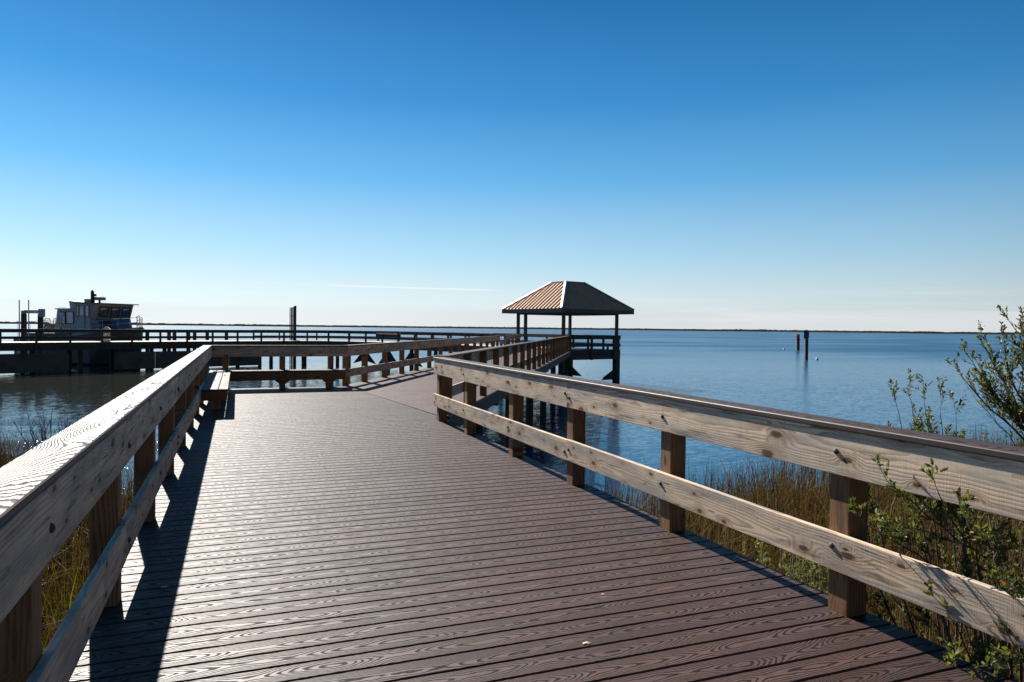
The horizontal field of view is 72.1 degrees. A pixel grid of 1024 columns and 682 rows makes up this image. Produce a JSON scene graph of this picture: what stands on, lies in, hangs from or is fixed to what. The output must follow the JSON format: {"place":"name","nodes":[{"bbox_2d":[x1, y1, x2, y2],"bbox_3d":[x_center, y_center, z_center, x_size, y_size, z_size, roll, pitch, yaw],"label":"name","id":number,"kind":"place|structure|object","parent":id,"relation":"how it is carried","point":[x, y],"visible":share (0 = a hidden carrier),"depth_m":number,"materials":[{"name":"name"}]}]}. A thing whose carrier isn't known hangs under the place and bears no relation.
{"place":"outdoors","nodes":[
{"label":"outdoors","id":0,"kind":"place"},
{"bbox_2d":[100,326,110,341],"bbox_3d":[-34.448,-0.592,59.701,0.816,1.286,0.733,0,1,-21],"label":"dock pedestal","id":1,"kind":"object","parent":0,"point":[106,334],"visible":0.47,"depth_m":59.61,"materials":[{"name":"white plastic"}]},
{"bbox_2d":[0,321,1022,334],"bbox_3d":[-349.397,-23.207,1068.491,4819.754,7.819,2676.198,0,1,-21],"label":"land","id":2,"kind":"structure","parent":0,"point":[752,330],"depth_m":1918.93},
{"bbox_2d":[0,324,1023,511],"bbox_3d":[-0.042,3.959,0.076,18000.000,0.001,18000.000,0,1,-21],"label":"water","id":3,"kind":"structure","parent":0,"point":[846,376],"depth_m":52.50,"materials":[{"name":"blue liquid"}]},
{"bbox_2d":[19,300,19,353],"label":"guide pole","id":4,"kind":"object","parent":3,"relation":"in","point":[19,320],"visible":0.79,"depth_m":65.97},
{"bbox_2d":[28,300,29,353],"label":"guide pole","id":5,"kind":"object","parent":3,"relation":"in","point":[28,322],"visible":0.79,"depth_m":65.30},
{"bbox_2d":[21,309,44,352],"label":"lift","id":6,"kind":"object","parent":3,"relation":"in","point":[41,314],"visible":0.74,"depth_m":65.82,"materials":[{"name":"metal"}]},
{"bbox_2d":[25,333,68,353],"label":"floating dock","id":7,"kind":"object","parent":3,"relation":"on","point":[51,334],"visible":0.14,"depth_m":65.92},
{"bbox_2d":[44,318,50,328],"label":"tube gate","id":8,"kind":"structure","parent":7,"relation":"on","point":[47,327],"depth_m":65.96,"materials":[{"name":"grey metal"}]},
{"bbox_2d":[53,318,61,328],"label":"tube gate","id":9,"kind":"structure","parent":7,"relation":"on","point":[57,327],"depth_m":66.08,"materials":[{"name":"grey metal"}]},
{"bbox_2d":[13,290,143,365],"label":"workboat","id":10,"kind":"object","parent":3,"relation":"on","point":[91,313],"visible":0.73,"depth_m":65.69,"materials":[{"name":"metal"}]},
{"bbox_2d":[58,312,65,323],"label":"window","id":11,"kind":"structure","parent":10,"relation":"in","point":[62,315],"depth_m":66.42,"materials":[{"name":"blue glass"}]},
{"bbox_2d":[66,312,73,323],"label":"window","id":12,"kind":"structure","parent":10,"relation":"in","point":[69,315],"depth_m":66.10,"materials":[{"name":"grey glass"}]},
{"bbox_2d":[76,305,79,316],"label":"window","id":13,"kind":"structure","parent":10,"relation":"in","point":[77,306],"depth_m":65.65,"materials":[{"name":"grey glass"}]},
{"bbox_2d":[79,306,84,333],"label":"door","id":14,"kind":"structure","parent":10,"relation":"in","point":[81,308],"depth_m":65.42,"materials":[{"name":"metal"}]},
{"bbox_2d":[85,305,88,316],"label":"window","id":15,"kind":"structure","parent":10,"relation":"in","point":[86,306],"depth_m":65.26,"materials":[{"name":"grey glass"}]},
{"bbox_2d":[98,306,109,316],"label":"window","id":16,"kind":"structure","parent":10,"relation":"in","point":[103,311],"depth_m":65.71,"materials":[{"name":"black glass"}]},
{"bbox_2d":[109,307,120,317],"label":"window","id":17,"kind":"structure","parent":10,"relation":"in","point":[115,311],"depth_m":66.88,"materials":[{"name":"black glass"}]},
{"bbox_2d":[120,307,130,317],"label":"window","id":18,"kind":"structure","parent":10,"relation":"in","point":[125,313],"depth_m":67.96,"materials":[{"name":"blue glass"}]},
{"bbox_2d":[145,333,148,351],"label":"mooring pile","id":19,"kind":"object","parent":3,"relation":"in","point":[146,334],"visible":0.16,"depth_m":66.67,"materials":[{"name":"wood"}]},
{"bbox_2d":[167,333,170,350],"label":"mooring pile","id":20,"kind":"object","parent":3,"relation":"in","point":[168,334],"depth_m":66.62,"materials":[{"name":"brown wood"}]},
{"bbox_2d":[172,333,175,350],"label":"mooring pile","id":21,"kind":"object","parent":3,"relation":"in","point":[173,334],"depth_m":67.00,"materials":[{"name":"brown wood"}]},
{"bbox_2d":[0,340,545,373],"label":"pier","id":22,"kind":"structure","parent":3,"relation":"in","point":[34,362],"depth_m":60.08,"materials":[{"name":"brown wood"}]},
{"bbox_2d":[0,329,494,350],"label":"railing","id":23,"kind":"object","parent":22,"relation":"on","point":[36,337],"visible":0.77,"depth_m":62.27,"materials":[{"name":"brown wood"}]},
{"bbox_2d":[253,330,567,344],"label":"railing","id":24,"kind":"object","parent":22,"relation":"on","point":[496,334],"visible":0.37,"depth_m":67.23,"materials":[{"name":"brown wood"}]},
{"bbox_2d":[289,306,295,363],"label":"mooring piling","id":25,"kind":"object","parent":3,"relation":"in","point":[293,323],"visible":0.36,"depth_m":72.47,"materials":[{"name":"black wood"}]},
{"bbox_2d":[501,281,634,381],"bbox_3d":[4.102,-0.419,52.641,7.225,8.024,7.225,0,1,-37],"label":"shelter","id":26,"kind":"object","parent":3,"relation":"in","point":[564,299],"visible":0.7,"depth_m":51.11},
{"bbox_2d":[796,334,799,350],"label":"channel marker","id":27,"kind":"object","parent":3,"relation":"in","point":[797,342],"visible":0.83,"depth_m":139.49,"materials":[{"name":"red paint"}]},
{"bbox_2d":[804,330,808,359],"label":"channel marker","id":28,"kind":"object","parent":3,"relation":"in","point":[806,335],"visible":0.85,"depth_m":94.09,"materials":[{"name":"black wood"}]},
{"bbox_2d":[0,0,1023,331],"label":"sky","id":29,"kind":"structure","parent":0,"point":[839,165],"materials":[{"name":"blue"}]},
{"bbox_2d":[44,414,1023,681],"bbox_3d":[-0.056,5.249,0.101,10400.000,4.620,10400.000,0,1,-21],"label":"ground","id":30,"kind":"structure","parent":0,"point":[809,568],"depth_m":10.41,"materials":[{"name":"green plant"}]},
{"bbox_2d":[9,405,79,448],"bbox_3d":[-11.013,2.352,16.756,1.557,1.754,0.768,0,1,-21],"label":"shrub","id":31,"kind":"object","parent":30,"relation":"on","point":[42,434],"visible":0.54,"depth_m":16.75,"materials":[{"name":"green plant"}]},
{"bbox_2d":[42,543,88,653],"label":"grass","id":32,"kind":"structure","parent":30,"relation":"on","point":[72,586],"depth_m":6.31,"materials":[{"name":"green plant"}]},
{"bbox_2d":[0,423,156,652],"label":"grass","id":33,"kind":"structure","parent":30,"relation":"on","point":[5,456],"depth_m":7.62,"materials":[{"name":"green plant"}]},
{"bbox_2d":[69,349,1018,681],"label":"boardwalk","id":34,"kind":"structure","parent":30,"relation":"on","point":[387,529],"depth_m":4.37,"materials":[{"name":"brown wood"}]},
{"bbox_2d":[0,345,211,681],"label":"railing","id":35,"kind":"object","parent":34,"relation":"on","point":[56,489],"visible":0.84,"depth_m":2.93,"materials":[{"name":"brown wood"}]},
{"bbox_2d":[198,370,230,408],"bbox_3d":[-6.074,0.992,14.510,0.470,0.450,5.360,0,1,-21],"label":"bench","id":36,"kind":"object","parent":34,"relation":"on","point":[214,388],"visible":0.94,"depth_m":12.95,"materials":[{"name":"wood"}]},
{"bbox_2d":[212,345,347,386],"bbox_3d":[-5.778,0.788,17.621,3.267,1.365,0.195,0,1,-21],"label":"railing","id":37,"kind":"object","parent":34,"relation":"on","point":[281,352],"visible":0.46,"depth_m":17.54,"materials":[{"name":"brown wood"}]},
{"bbox_2d":[230,369,347,388],"bbox_3d":[-5.463,0.943,17.383,2.800,0.450,0.470,0,1,-21],"label":"bench","id":38,"kind":"object","parent":34,"relation":"on","point":[328,377],"visible":0.92,"depth_m":17.18,"materials":[{"name":"wood"}]},
{"bbox_2d":[342,336,499,385],"bbox_3d":[-2.564,0.577,30.366,0.195,1.365,24.649,1,1,8],"label":"railing","id":39,"kind":"object","parent":34,"relation":"on","point":[364,351],"visible":0.63,"depth_m":22.77,"materials":[{"name":"brown wood"}]},
{"bbox_2d":[499,339,505,345],"bbox_3d":[-0.642,0.513,43.765,0.200,1.200,2.380,1,1,8],"label":"railing","id":40,"kind":"object","parent":34,"relation":"on","point":[502,341],"visible":0.56,"depth_m":43.61,"materials":[{"name":"brown wood"}]},
{"bbox_2d":[437,336,568,413],"bbox_3d":[1.271,0.687,29.648,0.195,1.475,34.979,1,1,8],"label":"railing","id":41,"kind":"object","parent":34,"relation":"on","point":[556,347],"visible":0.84,"depth_m":21.22,"materials":[{"name":"brown wood"}]},
{"bbox_2d":[503,334,520,344],"bbox_3d":[0.051,0.311,48.527,0.195,1.475,7.148,1,1,8],"label":"railing","id":42,"kind":"object","parent":34,"relation":"on","point":[513,337],"visible":0.54,"depth_m":48.57,"materials":[{"name":"brown wood"}]},
{"bbox_2d":[433,357,1023,648],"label":"railing","id":43,"kind":"object","parent":34,"relation":"on","point":[989,476],"visible":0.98,"depth_m":4.09,"materials":[{"name":"brown wood"}]},
{"bbox_2d":[740,539,828,593],"bbox_3d":[2.104,2.198,5.293,0.786,1.606,0.756,0,1,-21],"label":"shrub","id":44,"kind":"object","parent":30,"relation":"on","point":[800,565],"visible":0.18,"depth_m":5.27,"materials":[{"name":"green plant"}]},
{"bbox_2d":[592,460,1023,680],"bbox_3d":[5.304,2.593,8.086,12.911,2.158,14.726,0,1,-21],"label":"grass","id":45,"kind":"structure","parent":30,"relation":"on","point":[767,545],"depth_m":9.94,"materials":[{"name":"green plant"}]},
{"bbox_2d":[887,368,977,649],"bbox_3d":[3.008,1.596,5.048,0.667,2.799,0.398,1,1,15],"label":"shrub","id":46,"kind":"object","parent":30,"relation":"on","point":[919,426],"visible":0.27,"depth_m":5.03,"materials":[{"name":"green plant"}]},
{"bbox_2d":[846,454,1023,681],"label":"shrub","id":47,"kind":"object","parent":30,"relation":"on","point":[983,657],"visible":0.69,"depth_m":3.40,"materials":[{"name":"green plant"}]},
{"bbox_2d":[886,426,1023,679],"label":"shrub","id":48,"kind":"object","parent":30,"relation":"on","point":[956,570],"visible":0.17,"depth_m":4.70,"materials":[{"name":"green plant"}]},
{"bbox_2d":[945,305,1023,445],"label":"shrub","id":49,"kind":"object","parent":30,"relation":"on","point":[1011,407],"visible":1,"depth_m":5.01,"materials":[{"name":"green plant"}]}
]}

